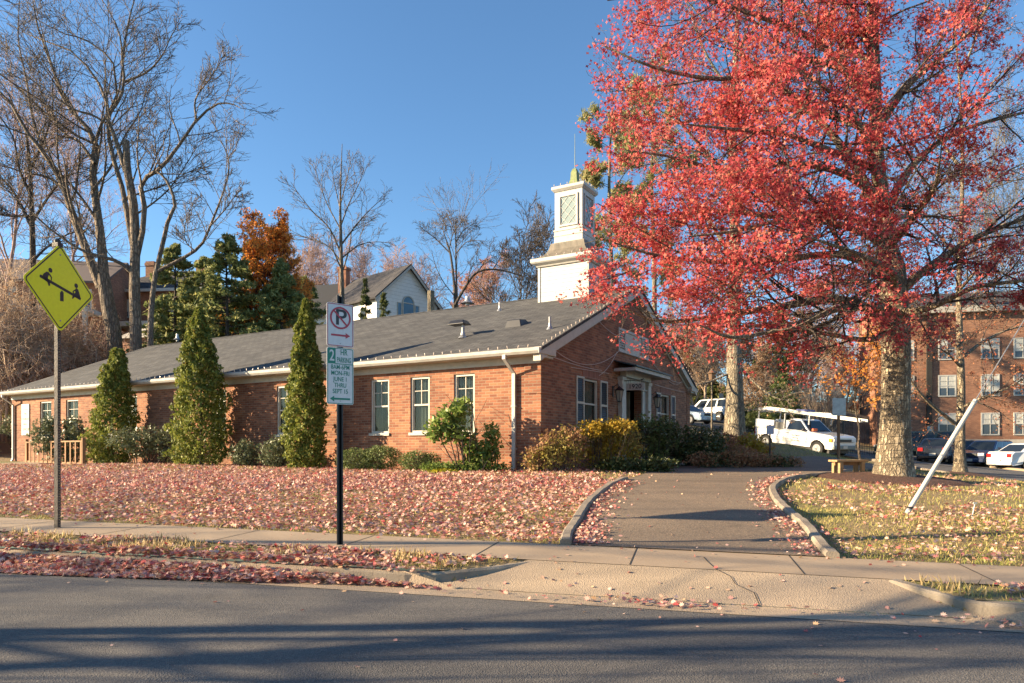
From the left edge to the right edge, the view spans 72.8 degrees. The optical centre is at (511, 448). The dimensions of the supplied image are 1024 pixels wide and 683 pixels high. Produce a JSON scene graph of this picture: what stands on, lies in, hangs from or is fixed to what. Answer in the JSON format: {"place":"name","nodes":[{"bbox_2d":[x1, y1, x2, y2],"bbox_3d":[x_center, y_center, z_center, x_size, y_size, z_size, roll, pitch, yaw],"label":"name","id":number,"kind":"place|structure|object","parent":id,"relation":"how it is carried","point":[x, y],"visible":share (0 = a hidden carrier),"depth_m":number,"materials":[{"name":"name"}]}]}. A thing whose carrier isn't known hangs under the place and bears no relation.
{"place":"outdoors","nodes":[
{"label":"outdoors","id":0,"kind":"place"},
{"bbox_2d":[0,572,1023,682],"bbox_3d":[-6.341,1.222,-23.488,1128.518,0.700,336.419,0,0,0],"label":"road","id":1,"kind":"structure","parent":0,"point":[56,629],"depth_m":4.40,"materials":[{"name":"asphalt"}]},
{"bbox_2d":[0,549,1023,632],"bbox_3d":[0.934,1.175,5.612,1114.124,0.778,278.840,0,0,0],"label":"gutter","id":2,"kind":"object","parent":1,"relation":"on","point":[978,623],"visible":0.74,"depth_m":5.65,"materials":[{"name":"concrete"}]},
{"bbox_2d":[0,485,1023,681],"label":"fallen leaves","id":3,"kind":"object","parent":2,"relation":"on","point":[85,566],"visible":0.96,"depth_m":8.71,"materials":[{"name":"red plant"}]},
{"bbox_2d":[0,401,1023,610],"bbox_3d":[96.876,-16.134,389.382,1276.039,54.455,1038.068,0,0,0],"label":"ground","id":4,"kind":"structure","parent":0,"point":[6,458],"depth_m":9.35,"materials":[{"name":"plant"}]},
{"bbox_2d":[0,248,86,442],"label":"brush","id":5,"kind":"object","parent":4,"relation":"on","point":[11,363],"visible":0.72,"depth_m":34.28,"materials":[{"name":"plant"}]},
{"bbox_2d":[0,48,101,337],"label":"bare tree","id":6,"kind":"object","parent":4,"relation":"on","point":[32,239],"visible":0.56,"depth_m":39.88,"materials":[{"name":"brown plant"}]},
{"bbox_2d":[0,41,110,310],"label":"bare tree","id":7,"kind":"object","parent":4,"relation":"on","point":[13,244],"visible":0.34,"depth_m":45.85,"materials":[{"name":"plant"}]},
{"bbox_2d":[25,438,85,463],"bbox_3d":[-16.179,0.156,24.479,6.358,1.000,0.102,0,0,41],"label":"wooden railing","id":8,"kind":"object","parent":4,"relation":"on","point":[82,441],"visible":0.54,"depth_m":23.63,"materials":[{"name":"brown wood"}]},
{"bbox_2d":[23,238,92,550],"bbox_3d":[-5.532,-0.637,8.460,0.084,3.830,1.036,0,0,10],"label":"warning sign","id":9,"kind":"object","parent":4,"relation":"on","point":[57,285],"visible":1,"depth_m":8.44,"materials":[{"name":"metal"}]},
{"bbox_2d":[26,413,94,461],"bbox_3d":[-16.110,-0.407,24.854,2.342,2.108,1.187,0,0,0],"label":"shrub","id":10,"kind":"object","parent":4,"relation":"on","point":[71,431],"visible":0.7,"depth_m":24.75,"materials":[{"name":"green plant"}]},
{"bbox_2d":[0,259,128,357],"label":"porch house","id":11,"kind":"structure","parent":4,"relation":"on","point":[119,277],"depth_m":56.70,"materials":[{"name":"brown"}]},
{"bbox_2d":[0,254,129,424],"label":"brush","id":12,"kind":"object","parent":4,"relation":"on","point":[11,296],"visible":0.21,"depth_m":36.34,"materials":[{"name":"brown plant"}]},
{"bbox_2d":[2,300,129,413],"bbox_3d":[-25.030,-5.121,38.832,11.087,8.932,9.607,0,0,0],"label":"brush","id":13,"kind":"object","parent":4,"relation":"on","point":[79,350],"visible":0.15,"depth_m":38.01,"materials":[{"name":"brown plant"}]},
{"bbox_2d":[0,68,148,261],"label":"bare tree","id":14,"kind":"object","parent":4,"relation":"on","point":[84,212],"visible":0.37,"depth_m":59.20,"materials":[{"name":"plant"}]},
{"bbox_2d":[0,0,167,358],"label":"bare tree","id":15,"kind":"object","parent":4,"relation":"on","point":[102,283],"visible":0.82,"depth_m":38.14,"materials":[{"name":"grey plant"}]},
{"bbox_2d":[77,347,143,462],"bbox_3d":[-13.221,-1.358,23.094,1.853,4.004,1.777,0,0,23],"label":"columnar evergreen","id":16,"kind":"object","parent":4,"relation":"on","point":[117,372],"visible":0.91,"depth_m":22.83,"materials":[{"name":"green plant"}]},
{"bbox_2d":[0,0,283,351],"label":"bare tree","id":17,"kind":"object","parent":4,"relation":"on","point":[136,232],"visible":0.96,"depth_m":36.75,"materials":[{"name":"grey plant"}]},
{"bbox_2d":[101,420,186,463],"bbox_3d":[-11.679,-0.164,22.198,2.908,1.498,1.214,0,0,0],"label":"shrub","id":18,"kind":"object","parent":4,"relation":"on","point":[136,438],"visible":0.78,"depth_m":22.08,"materials":[{"name":"green plant"}]},
{"bbox_2d":[124,243,213,352],"bbox_3d":[-19.298,-6.283,39.891,6.764,11.306,5.957,0,0,-33],"label":"conifer","id":19,"kind":"object","parent":4,"relation":"on","point":[165,324],"visible":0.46,"depth_m":39.44,"materials":[{"name":"green plant"}]},
{"bbox_2d":[119,260,246,334],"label":"brick house","id":20,"kind":"structure","parent":4,"relation":"on","point":[145,284],"depth_m":60.08,"materials":[{"name":"brown paint"}]},
{"bbox_2d":[129,100,253,345],"bbox_3d":[-16.022,-8.652,34.253,6.408,17.809,4.181,0,0,0],"label":"bare tree","id":21,"kind":"object","parent":4,"relation":"on","point":[150,324],"visible":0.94,"depth_m":35.00,"materials":[{"name":"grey plant"}]},
{"bbox_2d":[155,255,229,344],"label":"conifer","id":22,"kind":"object","parent":4,"relation":"on","point":[198,264],"visible":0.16,"depth_m":42.46,"materials":[{"name":"green plant"}]},
{"bbox_2d":[162,306,236,464],"bbox_3d":[-9.287,-1.813,20.775,1.972,4.881,1.854,0,0,33],"label":"columnar evergreen","id":23,"kind":"object","parent":4,"relation":"on","point":[198,350],"visible":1,"depth_m":20.45,"materials":[{"name":"green plant"}]},
{"bbox_2d":[184,231,271,337],"bbox_3d":[-16.117,-6.251,38.944,7.340,11.920,7.224,0,0,0],"label":"conifer","id":24,"kind":"object","parent":4,"relation":"on","point":[229,249],"visible":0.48,"depth_m":38.74,"materials":[{"name":"green plant"}]},
{"bbox_2d":[227,438,261,466],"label":"shrub","id":25,"kind":"object","parent":4,"relation":"on","point":[240,456],"visible":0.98,"depth_m":19.97,"materials":[{"name":"green plant"}]},
{"bbox_2d":[212,241,293,337],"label":"conifer","id":26,"kind":"object","parent":4,"relation":"on","point":[231,309],"visible":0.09,"depth_m":40.93,"materials":[{"name":"green plant"}]},
{"bbox_2d":[214,206,315,335],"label":"autumn tree","id":27,"kind":"object","parent":4,"relation":"on","point":[275,240],"visible":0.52,"depth_m":40.72,"materials":[{"name":"orange plant"}]},
{"bbox_2d":[0,548,530,592],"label":"kerb","id":28,"kind":"structure","parent":4,"relation":"on","point":[440,576],"depth_m":6.35,"materials":[{"name":"concrete"}]},
{"bbox_2d":[255,434,291,467],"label":"shrub","id":29,"kind":"object","parent":4,"relation":"on","point":[278,459],"visible":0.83,"depth_m":19.33,"materials":[{"name":"green plant"}]},
{"bbox_2d":[246,257,313,332],"bbox_3d":[-13.265,-5.760,39.944,6.023,10.564,6.348,0,0,16],"label":"conifer","id":30,"kind":"object","parent":4,"relation":"on","point":[271,297],"visible":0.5,"depth_m":39.42,"materials":[{"name":"green plant"}]},
{"bbox_2d":[278,298,330,468],"bbox_3d":[-5.532,-1.697,18.642,1.336,4.716,1.328,0,0,-35],"label":"columnar evergreen","id":31,"kind":"object","parent":4,"relation":"on","point":[307,409],"visible":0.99,"depth_m":18.43,"materials":[{"name":"green plant"}]},
{"bbox_2d":[291,275,326,324],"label":"conifer","id":32,"kind":"object","parent":4,"relation":"on","point":[316,312],"visible":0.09,"depth_m":45.86,"materials":[{"name":"green plant"}]},
{"bbox_2d":[290,232,336,284],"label":"bare tree","id":33,"kind":"object","parent":4,"relation":"on","point":[319,280],"visible":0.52,"depth_m":73.87,"materials":[{"name":"plant"}]},
{"bbox_2d":[286,266,350,323],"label":"dark roofed house","id":34,"kind":"structure","parent":4,"relation":"on","point":[328,292],"depth_m":65.75,"materials":[{"name":"black"}]},
{"bbox_2d":[298,233,358,283],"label":"bare tree","id":35,"kind":"object","parent":4,"relation":"on","point":[329,264],"visible":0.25,"depth_m":83.61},
{"bbox_2d":[275,149,399,303],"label":"bare tree","id":36,"kind":"object","parent":4,"relation":"on","point":[340,263],"visible":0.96,"depth_m":51.92,"materials":[{"name":"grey plant"}]},
{"bbox_2d":[0,168,697,470],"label":"brick building","id":37,"kind":"structure","parent":4,"relation":"on","point":[533,389],"depth_m":20.02,"materials":[{"name":"brick"}]},
{"bbox_2d":[369,379,389,435],"bbox_3d":[-3.477,-1.080,18.513,0.700,1.500,0.227,0,0,30],"label":"window","id":38,"kind":"structure","parent":37,"relation":"in","point":[380,388],"depth_m":18.61,"materials":[{"name":"beige paint"}]},
{"bbox_2d":[408,376,429,434],"bbox_3d":[-2.322,-1.080,17.833,0.680,1.500,0.226,0,0,30],"label":"window","id":39,"kind":"structure","parent":37,"relation":"in","point":[420,389],"depth_m":17.94,"materials":[{"name":"beige paint"}]},
{"bbox_2d":[455,373,474,434],"bbox_3d":[-1.141,-1.080,17.141,0.680,1.500,0.230,0,0,30],"label":"window","id":40,"kind":"structure","parent":37,"relation":"in","point":[461,389],"depth_m":17.18,"materials":[{"name":"beige paint"}]},
{"bbox_2d":[585,379,596,429],"bbox_3d":[2.056,-1.140,18.509,0.227,1.380,0.980,0,0,30],"label":"window","id":41,"kind":"structure","parent":37,"relation":"in","point":[590,388],"depth_m":18.78,"materials":[{"name":"glass"}]},
{"bbox_2d":[328,239,377,283],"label":"bare tree","id":42,"kind":"object","parent":4,"relation":"on","point":[365,259],"visible":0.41,"depth_m":83.99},
{"bbox_2d":[334,444,402,469],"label":"hedge","id":43,"kind":"object","parent":4,"relation":"on","point":[367,456],"visible":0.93,"depth_m":17.42,"materials":[{"name":"green plant"}]},
{"bbox_2d":[321,264,442,323],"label":"white house","id":44,"kind":"structure","parent":4,"relation":"on","point":[405,295],"depth_m":59.38,"materials":[{"name":"paint"}]},
{"bbox_2d":[368,238,443,305],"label":"bare tree","id":45,"kind":"object","parent":4,"relation":"on","point":[389,266],"visible":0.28,"depth_m":90.78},
{"bbox_2d":[397,450,441,470],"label":"hedge","id":46,"kind":"object","parent":4,"relation":"on","point":[419,460],"visible":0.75,"depth_m":16.65,"materials":[{"name":"green plant"}]},
{"bbox_2d":[403,249,452,308],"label":"bare tree","id":47,"kind":"object","parent":4,"relation":"on","point":[428,279],"visible":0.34,"depth_m":88.45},
{"bbox_2d":[410,160,505,307],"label":"bare tree","id":48,"kind":"object","parent":4,"relation":"on","point":[456,227],"visible":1,"depth_m":61.90,"materials":[{"name":"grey plant"}]},
{"bbox_2d":[422,383,498,471],"bbox_3d":[-1.177,-0.434,15.882,1.562,2.079,1.311,0,0,-27],"label":"shrub","id":49,"kind":"object","parent":4,"relation":"on","point":[452,428],"visible":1,"depth_m":15.84,"materials":[{"name":"green plant"}]},
{"bbox_2d":[419,459,512,471],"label":"shrub","id":50,"kind":"object","parent":4,"relation":"on","point":[473,467],"visible":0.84,"depth_m":15.84,"materials":[{"name":"green plant"}]},
{"bbox_2d":[451,249,511,306],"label":"autumn tree","id":51,"kind":"object","parent":4,"relation":"on","point":[490,272],"visible":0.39,"depth_m":72.80,"materials":[{"name":"orange plant"}]},
{"bbox_2d":[452,236,522,307],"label":"bare tree","id":52,"kind":"object","parent":4,"relation":"on","point":[454,305],"visible":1,"depth_m":55.94,"materials":[{"name":"brown plant"}]},
{"bbox_2d":[477,420,504,471],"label":"shrub","id":53,"kind":"object","parent":4,"relation":"on","point":[492,431],"visible":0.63,"depth_m":16.04,"materials":[{"name":"green plant"}]},
{"bbox_2d":[10,525,986,596],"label":"grass","id":54,"kind":"structure","parent":4,"relation":"on","point":[185,543],"depth_m":7.08,"materials":[{"name":"plant"}]},
{"bbox_2d":[0,462,1020,493],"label":"fallen leaves","id":55,"kind":"object","parent":4,"relation":"on","point":[73,473],"visible":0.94,"depth_m":14.26,"materials":[{"name":"red plant"}]},
{"bbox_2d":[466,191,554,303],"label":"bare tree","id":56,"kind":"object","parent":4,"relation":"on","point":[512,263],"visible":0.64,"depth_m":57.64,"materials":[{"name":"brown plant"}]},
{"bbox_2d":[3,442,1023,516],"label":"grass","id":57,"kind":"structure","parent":4,"relation":"on","point":[1019,482],"depth_m":13.36,"materials":[{"name":"plant"}]},
{"bbox_2d":[495,201,554,296],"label":"bare tree","id":58,"kind":"object","parent":4,"relation":"on","point":[540,217],"visible":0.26,"depth_m":63.91,"materials":[{"name":"grey plant"}]},
{"bbox_2d":[513,423,591,472],"bbox_3d":[0.914,0.013,15.531,1.771,1.184,0.834,0,0,-13],"label":"shrub","id":59,"kind":"object","parent":4,"relation":"on","point":[550,449],"visible":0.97,"depth_m":15.49,"materials":[{"name":"green plant"}]},
{"bbox_2d":[560,477,628,544],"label":"driveway kerb","id":60,"kind":"structure","parent":4,"relation":"on","point":[571,527],"depth_m":9.31,"materials":[{"name":"concrete"}]},
{"bbox_2d":[573,408,640,470],"bbox_3d":[2.260,-0.244,16.156,1.611,1.675,0.984,0,0,28],"label":"shrub","id":61,"kind":"object","parent":4,"relation":"on","point":[597,427],"visible":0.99,"depth_m":16.13,"materials":[{"name":"yellow plant"}]},
{"bbox_2d":[571,414,652,468],"bbox_3d":[2.179,-0.116,16.610,2.573,1.409,1.112,0,0,0],"label":"shrub","id":62,"kind":"object","parent":4,"relation":"on","point":[618,437],"visible":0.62,"depth_m":16.55,"materials":[{"name":"green plant"}]},
{"bbox_2d":[576,90,654,298],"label":"pine tree","id":63,"kind":"object","parent":4,"relation":"on","point":[594,179],"visible":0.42,"depth_m":43.91,"materials":[{"name":"green plant"}]},
{"bbox_2d":[593,454,680,471],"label":"shrub","id":64,"kind":"object","parent":4,"relation":"on","point":[657,463],"visible":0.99,"depth_m":15.97,"materials":[{"name":"green plant"}]},
{"bbox_2d":[600,48,701,314],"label":"pine tree","id":65,"kind":"object","parent":4,"relation":"on","point":[654,281],"visible":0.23,"depth_m":46.12,"materials":[{"name":"green plant"}]},
{"bbox_2d":[626,411,683,459],"bbox_3d":[3.631,-0.194,17.876,1.538,1.555,1.007,0,0,0],"label":"shrub","id":66,"kind":"object","parent":4,"relation":"on","point":[654,435],"visible":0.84,"depth_m":17.70,"materials":[{"name":"green plant"}]},
{"bbox_2d":[668,325,721,405],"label":"bare tree","id":67,"kind":"object","parent":4,"relation":"on","point":[690,356],"visible":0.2,"depth_m":62.98,"materials":[{"name":"brown plant"}]},
{"bbox_2d":[661,423,729,465],"bbox_3d":[4.949,-0.082,18.957,2.067,1.267,1.410,0,0,-18],"label":"shrub","id":68,"kind":"object","parent":4,"relation":"on","point":[693,442],"visible":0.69,"depth_m":18.65,"materials":[{"name":"green plant"}]},
{"bbox_2d":[683,321,726,398],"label":"bare tree","id":69,"kind":"object","parent":4,"relation":"on","point":[705,360],"visible":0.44,"depth_m":59.89,"materials":[{"name":"plant"}]},
{"bbox_2d":[598,0,854,441],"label":"bare tree","id":70,"kind":"object","parent":4,"relation":"on","point":[734,420],"visible":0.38,"depth_m":29.68,"materials":[{"name":"plant"}]},
{"bbox_2d":[712,317,762,410],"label":"bare tree","id":71,"kind":"object","parent":4,"relation":"on","point":[749,358],"visible":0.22,"depth_m":65.40,"materials":[{"name":"brown plant"}]},
{"bbox_2d":[707,430,775,455],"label":"shrub","id":72,"kind":"object","parent":4,"relation":"on","point":[757,443],"visible":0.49,"depth_m":21.56,"materials":[{"name":"green plant"}]},
{"bbox_2d":[682,448,807,467],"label":"hedge","id":73,"kind":"object","parent":4,"relation":"on","point":[723,458],"visible":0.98,"depth_m":17.75,"materials":[{"name":"green plant"}]},
{"bbox_2d":[742,337,781,410],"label":"bare tree","id":74,"kind":"object","parent":4,"relation":"on","point":[765,377],"visible":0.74,"depth_m":51.16,"materials":[{"name":"brown plant"}]},
{"bbox_2d":[749,373,803,434],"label":"conifer","id":75,"kind":"object","parent":4,"relation":"on","point":[772,416],"visible":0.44,"depth_m":46.66,"materials":[{"name":"green plant"}]},
{"bbox_2d":[744,309,824,421],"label":"conifer","id":76,"kind":"object","parent":4,"relation":"on","point":[783,368],"visible":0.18,"depth_m":55.36,"materials":[{"name":"green plant"}]},
{"bbox_2d":[555,0,1023,476],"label":"red oak","id":77,"kind":"object","parent":4,"relation":"on","point":[884,264],"visible":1,"depth_m":12.73,"materials":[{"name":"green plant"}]},
{"bbox_2d":[754,411,855,454],"bbox_3d":[16.099,-0.834,38.442,2.260,2.100,5.497,0,6,-27],"label":"pickup truck","id":78,"kind":"object","parent":4,"relation":"on","point":[817,435],"visible":0.96,"depth_m":37.58,"materials":[{"name":"white paint"}]},
{"bbox_2d":[775,306,846,406],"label":"bare tree","id":79,"kind":"object","parent":4,"relation":"on","point":[819,353],"visible":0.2,"depth_m":67.25,"materials":[{"name":"brown plant"}]},
{"bbox_2d":[769,468,865,557],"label":"driveway kerb","id":80,"kind":"structure","parent":4,"relation":"on","point":[822,545],"depth_m":8.96,"materials":[{"name":"concrete"}]},
{"bbox_2d":[788,377,867,431],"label":"tree","id":81,"kind":"object","parent":4,"relation":"on","point":[822,404],"visible":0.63,"depth_m":42.52,"materials":[{"name":"orange plant"}]},
{"bbox_2d":[814,325,858,407],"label":"bare tree","id":82,"kind":"object","parent":4,"relation":"on","point":[843,369],"visible":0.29,"depth_m":61.44,"materials":[{"name":"brown plant"}]},
{"bbox_2d":[804,407,869,442],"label":"fence","id":83,"kind":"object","parent":4,"relation":"on","point":[849,427],"depth_m":55.00,"materials":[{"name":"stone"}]},
{"bbox_2d":[832,397,845,458],"bbox_3d":[10.291,-0.475,21.897,0.420,2.250,0.076,0,0,0],"label":"street sign","id":84,"kind":"object","parent":4,"relation":"on","point":[838,407],"visible":0.95,"depth_m":21.86,"materials":[{"name":"grey metal"}]},
{"bbox_2d":[814,321,880,459],"bbox_3d":[16.941,-3.090,33.603,4.654,7.919,2.306,0,0,-19],"label":"autumn tree","id":85,"kind":"object","parent":4,"relation":"on","point":[863,369],"visible":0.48,"depth_m":33.76,"materials":[{"name":"orange plant"}]},
{"bbox_2d":[828,460,868,472],"bbox_3d":[7.618,0.464,15.743,0.760,0.405,0.346,0,0,-7],"label":"bench","id":86,"kind":"object","parent":4,"relation":"on","point":[858,465],"visible":0.75,"depth_m":15.65,"materials":[{"name":"brown wood"}]},
{"bbox_2d":[814,472,974,486],"bbox_3d":[8.215,0.669,15.155,3.378,0.296,3.141,0,0,31],"label":"mulch bed","id":87,"kind":"object","parent":4,"relation":"on","point":[868,477],"visible":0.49,"depth_m":14.49,"materials":[{"name":"soil"}]},
{"bbox_2d":[855,291,1023,445],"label":"brick apartments","id":88,"kind":"structure","parent":4,"relation":"on","point":[939,375],"depth_m":51.74,"materials":[{"name":"brown brick"}]},
{"bbox_2d":[938,375,955,396],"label":"window","id":89,"kind":"structure","parent":88,"relation":"in","point":[946,383],"depth_m":52.01,"materials":[{"name":"glass"}]},
{"bbox_2d":[981,413,999,434],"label":"window","id":90,"kind":"structure","parent":88,"relation":"in","point":[988,426],"depth_m":51.45,"materials":[{"name":"glass"}]},
{"bbox_2d":[888,579,1023,618],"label":"kerb","id":91,"kind":"structure","parent":4,"relation":"on","point":[983,607],"depth_m":5.29,"materials":[{"name":"concrete"}]},
{"bbox_2d":[891,68,1023,293],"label":"bare tree","id":92,"kind":"object","parent":4,"relation":"on","point":[996,137],"visible":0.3,"depth_m":77.91,"materials":[{"name":"brown plant"}]},
{"bbox_2d":[905,320,1023,513],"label":"guy wire","id":93,"kind":"object","parent":4,"relation":"attached to","point":[916,497],"visible":0.91,"depth_m":9.64,"materials":[{"name":"white paint"}]},
{"bbox_2d":[913,128,1023,292],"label":"bare tree","id":94,"kind":"object","parent":4,"relation":"on","point":[988,214],"visible":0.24,"depth_m":80.85,"materials":[{"name":"brown plant"}]},
{"bbox_2d":[949,471,1001,477],"bbox_3d":[18.908,1.111,28.804,3.574,0.348,2.730,0,0,0],"label":"mulch bed","id":95,"kind":"object","parent":4,"relation":"on","point":[972,474],"visible":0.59,"depth_m":28.26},
{"bbox_2d":[861,0,1023,471],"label":"oak","id":96,"kind":"object","parent":95,"relation":"on","point":[961,356],"visible":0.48,"depth_m":28.70,"materials":[{"name":"brown plant"}]},
{"bbox_2d":[0,517,1023,585],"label":"sidewalk","id":97,"kind":"structure","parent":0,"point":[862,568],"depth_m":6.97,"materials":[{"name":"concrete"}]},
{"bbox_2d":[327,295,353,565],"bbox_3d":[-1.834,-0.146,7.389,0.305,2.960,0.047,0,0,-39],"label":"parking sign","id":98,"kind":"object","parent":97,"relation":"on","point":[340,358],"visible":1,"depth_m":7.38,"materials":[{"name":"white metal"}]},
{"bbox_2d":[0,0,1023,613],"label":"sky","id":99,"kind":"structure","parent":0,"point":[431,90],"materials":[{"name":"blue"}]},
{"bbox_2d":[441,560,982,617],"bbox_3d":[1.454,1.164,5.971,4.622,0.205,0.610,0,0,14],"label":"driveway apron","id":100,"kind":"object","parent":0,"point":[816,592],"visible":0.98,"depth_m":5.90,"materials":[{"name":"concrete"}]},
{"bbox_2d":[572,456,935,555],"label":"driveway","id":101,"kind":"structure","parent":0,"point":[667,510],"depth_m":9.55,"materials":[{"name":"concrete"}]},
{"bbox_2d":[690,419,972,467],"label":"back street","id":102,"kind":"structure","parent":0,"point":[717,423],"depth_m":47.23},
{"bbox_2d":[695,398,725,420],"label":"minivan","id":103,"kind":"object","parent":102,"relation":"on","point":[718,407],"visible":0.26,"depth_m":55.62,"materials":[{"name":"silver metal"}]},
{"bbox_2d":[851,449,1023,480],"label":"side street","id":104,"kind":"structure","parent":0,"point":[1006,474],"depth_m":33.63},
{"bbox_2d":[873,431,954,455],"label":"parked car","id":105,"kind":"object","parent":104,"relation":"on","point":[929,434],"visible":0.16,"depth_m":45.11,"materials":[{"name":"black paint"}]},
{"bbox_2d":[916,438,954,462],"bbox_3d":[25.413,0.128,41.478,2.060,1.445,4.707,0,0,38],"label":"parked car","id":106,"kind":"object","parent":104,"relation":"on","point":[925,451],"visible":0.7,"depth_m":39.97,"materials":[{"name":"black paint"}]},
{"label":"parking lot","id":107,"kind":"structure","parent":0,"visible":0},
{"bbox_2d":[966,440,1012,465],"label":"parked car","id":108,"kind":"object","parent":107,"relation":"on","point":[977,451],"visible":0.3,"depth_m":40.19,"materials":[{"name":"blue paint"}]},
{"bbox_2d":[986,443,1023,468],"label":"parked car","id":109,"kind":"object","parent":107,"relation":"on","point":[1012,454],"visible":0.97,"depth_m":37.37,"materials":[{"name":"white paint"}]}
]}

